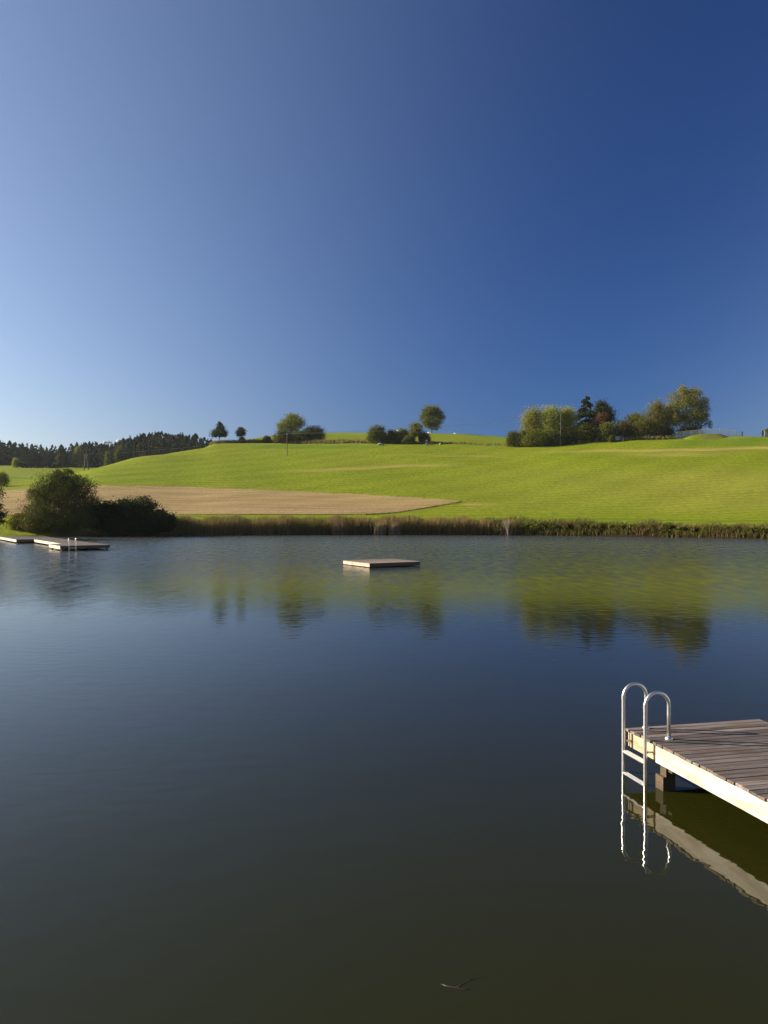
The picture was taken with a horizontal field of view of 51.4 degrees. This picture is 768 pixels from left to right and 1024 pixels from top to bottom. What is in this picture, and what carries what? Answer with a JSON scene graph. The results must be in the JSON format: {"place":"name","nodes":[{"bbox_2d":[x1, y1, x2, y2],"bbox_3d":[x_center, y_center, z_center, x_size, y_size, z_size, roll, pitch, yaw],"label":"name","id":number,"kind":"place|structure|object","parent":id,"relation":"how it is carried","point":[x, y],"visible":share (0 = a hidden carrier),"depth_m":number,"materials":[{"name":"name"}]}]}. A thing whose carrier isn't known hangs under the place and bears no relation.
{"place":"outdoors","nodes":[
{"label":"outdoors","id":0,"kind":"place"},
{"bbox_2d":[0,485,457,514],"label":"stubble field","id":1,"kind":"structure","parent":0,"point":[179,500],"depth_m":139.02,"materials":[{"name":"plant"}]},
{"bbox_2d":[0,535,767,1023],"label":"water","id":2,"kind":"structure","parent":0,"point":[278,779],"depth_m":8.76,"materials":[{"name":"liquid"}]},
{"bbox_2d":[0,536,109,550],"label":"bathing jetty","id":3,"kind":"object","parent":2,"relation":"in","point":[58,543],"visible":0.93,"depth_m":70.32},
{"bbox_2d":[343,559,420,566],"bbox_3d":[-0.145,3.011,45.109,3.318,0.509,3.091,0,0,-30],"label":"swimming raft","id":4,"kind":"object","parent":2,"relation":"on","point":[380,562],"visible":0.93,"depth_m":44.32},
{"bbox_2d":[388,522,400,534],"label":"reed tuft","id":5,"kind":"object","parent":2,"relation":"on","point":[394,529],"visible":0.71,"depth_m":103.12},
{"bbox_2d":[441,976,483,989],"bbox_3d":[0.525,3.004,5.072,0.302,0.016,0.146,0,0,-24],"label":"floating branch","id":6,"kind":"object","parent":2,"relation":"on","point":[461,984],"visible":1,"depth_m":5.05,"materials":[{"name":"brown plant"}]},
{"bbox_2d":[626,719,767,822],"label":"swimming dock","id":7,"kind":"object","parent":2,"relation":"in","point":[727,761],"visible":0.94,"depth_m":8.37,"materials":[{"name":"brown wood"}]},
{"bbox_2d":[621,682,672,785],"bbox_3d":[2.964,2.960,9.020,0.360,1.980,0.548,0,0,-13],"label":"swim ladder","id":8,"kind":"object","parent":7,"relation":"attached to","point":[645,727],"visible":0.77,"depth_m":8.82,"materials":[{"name":"silver metal"}]},
{"bbox_2d":[0,433,767,538],"bbox_3d":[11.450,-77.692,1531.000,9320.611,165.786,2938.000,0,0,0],"label":"hill","id":9,"kind":"structure","parent":0,"point":[700,482],"depth_m":182.39,"materials":[{"name":"green plant"}]},
{"bbox_2d":[0,448,7,464],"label":"forest spruce tree","id":10,"kind":"object","parent":9,"relation":"on","point":[2,459],"visible":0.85,"depth_m":452.43,"materials":[{"name":"green plant"}]},
{"bbox_2d":[0,471,10,485],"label":"field shrub","id":11,"kind":"object","parent":9,"relation":"on","point":[4,479],"visible":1,"depth_m":194.64,"materials":[{"name":"green plant"}]},
{"bbox_2d":[0,487,11,524],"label":"edge tree","id":12,"kind":"object","parent":9,"relation":"on","point":[3,515],"visible":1,"depth_m":88.24,"materials":[{"name":"green plant"}]},
{"bbox_2d":[5,448,13,465],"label":"forest spruce tree","id":13,"kind":"object","parent":9,"relation":"on","point":[11,456],"visible":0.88,"depth_m":450.40,"materials":[{"name":"green plant"}]},
{"bbox_2d":[11,457,18,467],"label":"field shrub","id":14,"kind":"object","parent":9,"relation":"on","point":[14,462],"visible":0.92,"depth_m":394.41,"materials":[{"name":"green plant"}]},
{"bbox_2d":[4,513,30,529],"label":"bank bush","id":15,"kind":"object","parent":9,"relation":"on","point":[14,521],"visible":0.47,"depth_m":97.67,"materials":[{"name":"green plant"}]},
{"bbox_2d":[19,449,29,463],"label":"forest spruce tree","id":16,"kind":"object","parent":9,"relation":"on","point":[25,460],"visible":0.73,"depth_m":446.08,"materials":[{"name":"green plant"}]},
{"bbox_2d":[27,448,36,462],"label":"forest spruce tree","id":17,"kind":"object","parent":9,"relation":"on","point":[31,457],"visible":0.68,"depth_m":451.03,"materials":[{"name":"green plant"}]},
{"bbox_2d":[16,462,60,467],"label":"hedge","id":18,"kind":"object","parent":9,"relation":"on","point":[31,465],"visible":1,"depth_m":391.48,"materials":[{"name":"green plant"}]},
{"bbox_2d":[34,449,43,463],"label":"forest spruce tree","id":19,"kind":"object","parent":9,"relation":"on","point":[38,458],"visible":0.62,"depth_m":453.84,"materials":[{"name":"green plant"}]},
{"bbox_2d":[43,451,51,463],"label":"forest spruce tree","id":20,"kind":"object","parent":9,"relation":"on","point":[47,456],"visible":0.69,"depth_m":456.20,"materials":[{"name":"green plant"}]},
{"bbox_2d":[15,467,103,531],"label":"willow bush","id":21,"kind":"object","parent":9,"relation":"on","point":[70,507],"visible":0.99,"depth_m":97.13,"materials":[{"name":"green plant"}]},
{"bbox_2d":[53,445,67,467],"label":"forest spruce tree","id":22,"kind":"object","parent":9,"relation":"on","point":[59,451],"visible":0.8,"depth_m":403.77,"materials":[{"name":"green plant"}]},
{"bbox_2d":[58,447,68,467],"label":"forest spruce tree","id":23,"kind":"object","parent":9,"relation":"on","point":[63,457],"visible":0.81,"depth_m":404.66,"materials":[{"name":"green plant"}]},
{"bbox_2d":[68,450,79,466],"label":"forest spruce tree","id":24,"kind":"object","parent":9,"relation":"on","point":[71,456],"visible":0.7,"depth_m":414.28,"materials":[{"name":"green plant"}]},
{"bbox_2d":[72,445,83,467],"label":"forest edge tree","id":25,"kind":"object","parent":9,"relation":"on","point":[78,454],"visible":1,"depth_m":404.31,"materials":[{"name":"green plant"}]},
{"bbox_2d":[79,449,95,467],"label":"forest spruce tree","id":26,"kind":"object","parent":9,"relation":"on","point":[89,456],"visible":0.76,"depth_m":410.68,"materials":[{"name":"green plant"}]},
{"bbox_2d":[91,448,100,467],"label":"forest spruce tree","id":27,"kind":"object","parent":9,"relation":"on","point":[94,456],"visible":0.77,"depth_m":416.16,"materials":[{"name":"green plant"}]},
{"bbox_2d":[81,500,120,531],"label":"bank bush","id":28,"kind":"object","parent":9,"relation":"on","point":[103,515],"visible":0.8,"depth_m":99.63,"materials":[{"name":"green plant"}]},
{"bbox_2d":[97,448,104,466],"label":"forest spruce tree","id":29,"kind":"object","parent":9,"relation":"on","point":[102,456],"visible":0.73,"depth_m":406.92,"materials":[{"name":"green plant"}]},
{"bbox_2d":[104,451,110,465],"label":"forest edge tree","id":30,"kind":"object","parent":9,"relation":"on","point":[107,460],"visible":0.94,"depth_m":394.45,"materials":[{"name":"green plant"}]},
{"bbox_2d":[111,446,125,462],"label":"forest edge tree","id":31,"kind":"object","parent":9,"relation":"on","point":[119,457],"visible":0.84,"depth_m":409.28,"materials":[{"name":"green plant"}]},
{"bbox_2d":[124,442,130,458],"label":"forest spruce tree","id":32,"kind":"object","parent":9,"relation":"on","point":[127,446],"visible":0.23,"depth_m":420.57,"materials":[{"name":"green plant"}]},
{"bbox_2d":[127,443,138,458],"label":"forest spruce tree","id":33,"kind":"object","parent":9,"relation":"on","point":[134,454],"visible":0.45,"depth_m":410.11,"materials":[{"name":"green plant"}]},
{"bbox_2d":[90,495,177,532],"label":"bank bush","id":34,"kind":"object","parent":9,"relation":"on","point":[145,516],"visible":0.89,"depth_m":100.43,"materials":[{"name":"green plant"}]},
{"bbox_2d":[136,442,144,456],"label":"forest spruce tree","id":35,"kind":"object","parent":9,"relation":"on","point":[138,446],"visible":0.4,"depth_m":414.85,"materials":[{"name":"green plant"}]},
{"bbox_2d":[139,439,149,455],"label":"forest spruce tree","id":36,"kind":"object","parent":9,"relation":"on","point":[145,441],"visible":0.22,"depth_m":419.62,"materials":[{"name":"green plant"}]},
{"bbox_2d":[147,440,154,455],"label":"forest spruce tree","id":37,"kind":"object","parent":9,"relation":"on","point":[150,453],"visible":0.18,"depth_m":414.52,"materials":[{"name":"green plant"}]},
{"bbox_2d":[157,439,169,452],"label":"forest spruce tree","id":38,"kind":"object","parent":9,"relation":"on","point":[163,441],"visible":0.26,"depth_m":410.42,"materials":[{"name":"green plant"}]},
{"bbox_2d":[186,439,193,449],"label":"forest spruce tree","id":39,"kind":"object","parent":9,"relation":"on","point":[190,446],"visible":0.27,"depth_m":416.38,"materials":[{"name":"green plant"}]},
{"bbox_2d":[209,421,228,440],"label":"lone fir tree","id":40,"kind":"object","parent":9,"relation":"on","point":[219,431],"visible":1,"depth_m":300.05,"materials":[{"name":"green plant"}]},
{"bbox_2d":[235,427,247,436],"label":"rowan tree","id":41,"kind":"object","parent":9,"relation":"on","point":[240,431],"visible":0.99,"depth_m":299.30,"materials":[{"name":"green plant"}]},
{"bbox_2d":[262,435,270,442],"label":"thicket bush","id":42,"kind":"object","parent":9,"relation":"on","point":[266,439],"visible":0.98,"depth_m":297.42,"materials":[{"name":"green plant"}]},
{"bbox_2d":[271,429,297,442],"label":"thicket bush","id":43,"kind":"object","parent":9,"relation":"on","point":[279,437],"visible":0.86,"depth_m":294.38,"materials":[{"name":"green plant"}]},
{"bbox_2d":[273,412,311,433],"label":"broad ash tree","id":44,"kind":"object","parent":9,"relation":"on","point":[290,421],"visible":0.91,"depth_m":298.43,"materials":[{"name":"green plant"}]},
{"bbox_2d":[289,430,311,441],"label":"thicket bush","id":45,"kind":"object","parent":9,"relation":"on","point":[301,437],"visible":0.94,"depth_m":293.46,"materials":[{"name":"green plant"}]},
{"bbox_2d":[300,425,329,439],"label":"thicket bush","id":46,"kind":"object","parent":9,"relation":"on","point":[318,433],"visible":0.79,"depth_m":296.48,"materials":[{"name":"green plant"}]},
{"bbox_2d":[157,513,518,535],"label":"reeds","id":47,"kind":"object","parent":9,"relation":"on","point":[295,525],"visible":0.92,"depth_m":103.57,"materials":[{"name":"plant"}]},
{"bbox_2d":[333,521,346,534],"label":"reed tuft","id":48,"kind":"object","parent":9,"relation":"on","point":[339,530],"visible":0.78,"depth_m":103.38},
{"bbox_2d":[364,424,389,443],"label":"crest bush","id":49,"kind":"object","parent":9,"relation":"on","point":[375,435],"visible":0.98,"depth_m":275.74,"materials":[{"name":"green plant"}]},
{"bbox_2d":[374,521,386,534],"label":"reed tuft","id":50,"kind":"object","parent":9,"relation":"on","point":[378,528],"visible":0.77,"depth_m":103.20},
{"bbox_2d":[384,429,398,442],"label":"crest bush","id":51,"kind":"object","parent":9,"relation":"on","point":[391,437],"visible":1,"depth_m":276.03,"materials":[{"name":"green plant"}]},
{"bbox_2d":[395,428,409,441],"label":"crest bush","id":52,"kind":"object","parent":9,"relation":"on","point":[400,434],"visible":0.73,"depth_m":275.83,"materials":[{"name":"green plant"}]},
{"bbox_2d":[400,435,416,443],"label":"crest bush","id":53,"kind":"object","parent":9,"relation":"on","point":[407,439],"visible":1,"depth_m":272.13,"materials":[{"name":"green plant"}]},
{"bbox_2d":[365,501,461,514],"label":"verge grass","id":54,"kind":"structure","parent":9,"relation":"on","point":[412,509],"depth_m":123.08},
{"bbox_2d":[406,421,424,440],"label":"birch tree","id":55,"kind":"object","parent":9,"relation":"on","point":[414,431],"visible":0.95,"depth_m":274.24,"materials":[{"name":"green plant"}]},
{"bbox_2d":[417,431,432,442],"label":"crest bush","id":56,"kind":"object","parent":9,"relation":"on","point":[424,436],"visible":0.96,"depth_m":276.10,"materials":[{"name":"green plant"}]},
{"bbox_2d":[418,404,445,432],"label":"round linden tree","id":57,"kind":"object","parent":9,"relation":"on","point":[432,416],"visible":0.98,"depth_m":398.29,"materials":[{"name":"green plant"}]},
{"bbox_2d":[488,519,500,531],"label":"bank shrub","id":58,"kind":"object","parent":9,"relation":"on","point":[497,521],"visible":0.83,"depth_m":103.50,"materials":[{"name":"green plant"}]},
{"bbox_2d":[503,430,518,446],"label":"grove bush","id":59,"kind":"object","parent":9,"relation":"on","point":[511,438],"visible":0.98,"depth_m":257.03,"materials":[{"name":"green plant"}]},
{"bbox_2d":[514,429,528,446],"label":"grove bush","id":60,"kind":"object","parent":9,"relation":"on","point":[520,437],"visible":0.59,"depth_m":256.16,"materials":[{"name":"green plant"}]},
{"bbox_2d":[517,521,533,533],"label":"bank shrub","id":61,"kind":"object","parent":9,"relation":"on","point":[524,525],"visible":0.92,"depth_m":102.33,"materials":[{"name":"green plant"}]},
{"bbox_2d":[514,404,547,445],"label":"poplar tree","id":62,"kind":"object","parent":9,"relation":"on","point":[527,422],"visible":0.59,"depth_m":256.96,"materials":[{"name":"green plant"}]},
{"bbox_2d":[518,428,547,446],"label":"grove bush","id":63,"kind":"object","parent":9,"relation":"on","point":[532,435],"visible":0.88,"depth_m":252.71,"materials":[{"name":"green plant"}]},
{"bbox_2d":[529,521,547,532],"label":"bank shrub","id":64,"kind":"object","parent":9,"relation":"on","point":[539,526],"visible":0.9,"depth_m":101.70,"materials":[{"name":"green plant"}]},
{"bbox_2d":[533,404,566,443],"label":"poplar tree","id":65,"kind":"object","parent":9,"relation":"on","point":[552,419],"visible":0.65,"depth_m":255.48,"materials":[{"name":"green plant"}]},
{"bbox_2d":[535,426,565,445],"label":"grove bush","id":66,"kind":"object","parent":9,"relation":"on","point":[549,435],"visible":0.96,"depth_m":251.65,"materials":[{"name":"green plant"}]},
{"bbox_2d":[543,522,560,532],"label":"bank shrub","id":67,"kind":"object","parent":9,"relation":"on","point":[550,525],"visible":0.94,"depth_m":101.43,"materials":[{"name":"green plant"}]},
{"bbox_2d":[560,522,574,532],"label":"bank shrub","id":68,"kind":"object","parent":9,"relation":"on","point":[567,527],"visible":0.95,"depth_m":100.64,"materials":[{"name":"green plant"}]},
{"bbox_2d":[553,406,584,440],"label":"poplar tree","id":69,"kind":"object","parent":9,"relation":"on","point":[569,415],"visible":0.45,"depth_m":257.52,"materials":[{"name":"green plant"}]},
{"bbox_2d":[561,424,584,443],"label":"grove bush","id":70,"kind":"object","parent":9,"relation":"on","point":[569,433],"visible":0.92,"depth_m":252.74,"materials":[{"name":"green plant"}]},
{"bbox_2d":[573,521,590,533],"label":"bank shrub","id":71,"kind":"object","parent":9,"relation":"on","point":[582,525],"visible":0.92,"depth_m":99.88,"materials":[{"name":"green plant"}]},
{"bbox_2d":[571,422,597,442],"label":"grove bush","id":72,"kind":"object","parent":9,"relation":"on","point":[582,430],"visible":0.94,"depth_m":251.75,"materials":[{"name":"green plant"}]},
{"bbox_2d":[575,396,597,437],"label":"tall spruce tree","id":73,"kind":"object","parent":9,"relation":"on","point":[585,411],"visible":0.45,"depth_m":260.81,"materials":[{"name":"green plant"}]},
{"bbox_2d":[586,523,597,533],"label":"bank shrub","id":74,"kind":"object","parent":9,"relation":"on","point":[594,525],"visible":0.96,"depth_m":99.36,"materials":[{"name":"green plant"}]},
{"bbox_2d":[584,426,603,440],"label":"grove bush","id":75,"kind":"object","parent":9,"relation":"on","point":[595,433],"visible":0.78,"depth_m":251.12,"materials":[{"name":"green plant"}]},
{"bbox_2d":[587,412,609,427],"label":"rusty beech tree","id":76,"kind":"object","parent":9,"relation":"on","point":[602,418],"visible":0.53,"depth_m":255.17,"materials":[{"name":"orange plant"}]},
{"bbox_2d":[594,523,608,533],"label":"bank shrub","id":77,"kind":"object","parent":9,"relation":"on","point":[600,526],"visible":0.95,"depth_m":98.93,"materials":[{"name":"green plant"}]},
{"bbox_2d":[591,398,619,425],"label":"dark pine tree","id":78,"kind":"object","parent":9,"relation":"on","point":[604,408],"visible":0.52,"depth_m":265.01,"materials":[{"name":"green plant"}]},
{"bbox_2d":[597,421,617,441],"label":"grove bush","id":79,"kind":"object","parent":9,"relation":"on","point":[607,430],"visible":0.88,"depth_m":249.96,"materials":[{"name":"green plant"}]},
{"bbox_2d":[605,523,615,532],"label":"bank shrub","id":80,"kind":"object","parent":9,"relation":"on","point":[609,525],"visible":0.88,"depth_m":98.57,"materials":[{"name":"green plant"}]},
{"bbox_2d":[607,435,616,442],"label":"crest shrub","id":81,"kind":"object","parent":9,"relation":"on","point":[610,438],"visible":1,"depth_m":246.97,"materials":[{"name":"green plant"}]},
{"bbox_2d":[611,522,626,532],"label":"bank shrub","id":82,"kind":"object","parent":9,"relation":"on","point":[619,526],"visible":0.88,"depth_m":97.93,"materials":[{"name":"green plant"}]},
{"bbox_2d":[611,419,634,437],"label":"grove bush","id":83,"kind":"object","parent":9,"relation":"on","point":[622,428],"visible":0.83,"depth_m":252.71,"materials":[{"name":"green plant"}]},
{"bbox_2d":[485,515,767,538],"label":"bank herbage","id":84,"kind":"object","parent":9,"relation":"on","point":[561,522],"visible":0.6,"depth_m":97.11,"materials":[{"name":"plant"}]},
{"bbox_2d":[625,524,635,532],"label":"bank shrub","id":85,"kind":"object","parent":9,"relation":"on","point":[630,526],"visible":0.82,"depth_m":97.24,"materials":[{"name":"green plant"}]},
{"bbox_2d":[623,412,649,436],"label":"grove tree","id":86,"kind":"object","parent":9,"relation":"on","point":[631,418],"visible":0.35,"depth_m":256.78,"materials":[{"name":"green plant"}]},
{"bbox_2d":[633,523,645,532],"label":"bank shrub","id":87,"kind":"object","parent":9,"relation":"on","point":[639,526],"visible":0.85,"depth_m":96.54,"materials":[{"name":"green plant"}]},
{"bbox_2d":[628,415,663,437],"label":"grove bush","id":88,"kind":"object","parent":9,"relation":"on","point":[646,425],"visible":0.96,"depth_m":250.71,"materials":[{"name":"green plant"}]},
{"bbox_2d":[645,524,656,532],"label":"bank shrub","id":89,"kind":"object","parent":9,"relation":"on","point":[652,526],"visible":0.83,"depth_m":95.87,"materials":[{"name":"green plant"}]},
{"bbox_2d":[643,397,672,436],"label":"grove tree","id":90,"kind":"object","parent":9,"relation":"on","point":[657,412],"visible":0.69,"depth_m":255.82,"materials":[{"name":"green plant"}]},
{"bbox_2d":[659,425,675,435],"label":"grove bush","id":91,"kind":"object","parent":9,"relation":"on","point":[672,431],"visible":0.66,"depth_m":255.70,"materials":[{"name":"green plant"}]},
{"bbox_2d":[658,522,677,534],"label":"bank shrub","id":92,"kind":"object","parent":9,"relation":"on","point":[668,527],"visible":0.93,"depth_m":94.66,"materials":[{"name":"green plant"}]},
{"bbox_2d":[672,524,687,535],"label":"bank shrub","id":93,"kind":"object","parent":9,"relation":"on","point":[682,528],"visible":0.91,"depth_m":93.87,"materials":[{"name":"green plant"}]},
{"bbox_2d":[660,384,712,436],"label":"great birch tree","id":94,"kind":"object","parent":9,"relation":"on","point":[699,413],"visible":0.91,"depth_m":256.66,"materials":[{"name":"green plant"}]},
{"bbox_2d":[675,426,706,436],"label":"grove bush","id":95,"kind":"object","parent":9,"relation":"on","point":[688,430],"visible":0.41,"depth_m":260.38,"materials":[{"name":"green plant"}]},
{"bbox_2d":[687,526,699,535],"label":"bank shrub","id":96,"kind":"object","parent":9,"relation":"on","point":[693,530],"visible":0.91,"depth_m":92.99,"materials":[{"name":"green plant"}]},
{"bbox_2d":[699,525,711,535],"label":"bank shrub","id":97,"kind":"object","parent":9,"relation":"on","point":[705,527],"visible":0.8,"depth_m":92.33,"materials":[{"name":"green plant"}]},
{"bbox_2d":[684,434,727,439],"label":"mound","id":98,"kind":"object","parent":9,"relation":"on","point":[704,436],"visible":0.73,"depth_m":243.71,"materials":[{"name":"green plant"}]},
{"bbox_2d":[676,429,739,437],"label":"wire fence","id":99,"kind":"object","parent":9,"relation":"on","point":[732,433],"visible":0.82,"depth_m":248.98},
{"bbox_2d":[707,525,718,534],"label":"bank shrub","id":100,"kind":"object","parent":9,"relation":"on","point":[713,526],"visible":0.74,"depth_m":91.67,"materials":[{"name":"green plant"}]},
{"bbox_2d":[718,524,730,534],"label":"bank shrub","id":101,"kind":"object","parent":9,"relation":"on","point":[723,527],"visible":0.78,"depth_m":91.06,"materials":[{"name":"green plant"}]},
{"bbox_2d":[726,524,742,532],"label":"bank shrub","id":102,"kind":"object","parent":9,"relation":"on","point":[736,528],"visible":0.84,"depth_m":90.38,"materials":[{"name":"green plant"}]},
{"bbox_2d":[747,526,761,535],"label":"bank shrub","id":103,"kind":"object","parent":9,"relation":"on","point":[755,529],"visible":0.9,"depth_m":89.25,"materials":[{"name":"green plant"}]},
{"bbox_2d":[757,527,767,534],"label":"bank shrub","id":104,"kind":"object","parent":9,"relation":"on","point":[763,529],"visible":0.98,"depth_m":88.78,"materials":[{"name":"green plant"}]},
{"bbox_2d":[0,0,767,450],"label":"sky","id":105,"kind":"structure","parent":0,"point":[348,216],"materials":[{"name":"blue"}]},
{"bbox_2d":[209,435,675,445],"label":"rough grass","id":106,"kind":"structure","parent":0,"point":[342,441],"depth_m":274.68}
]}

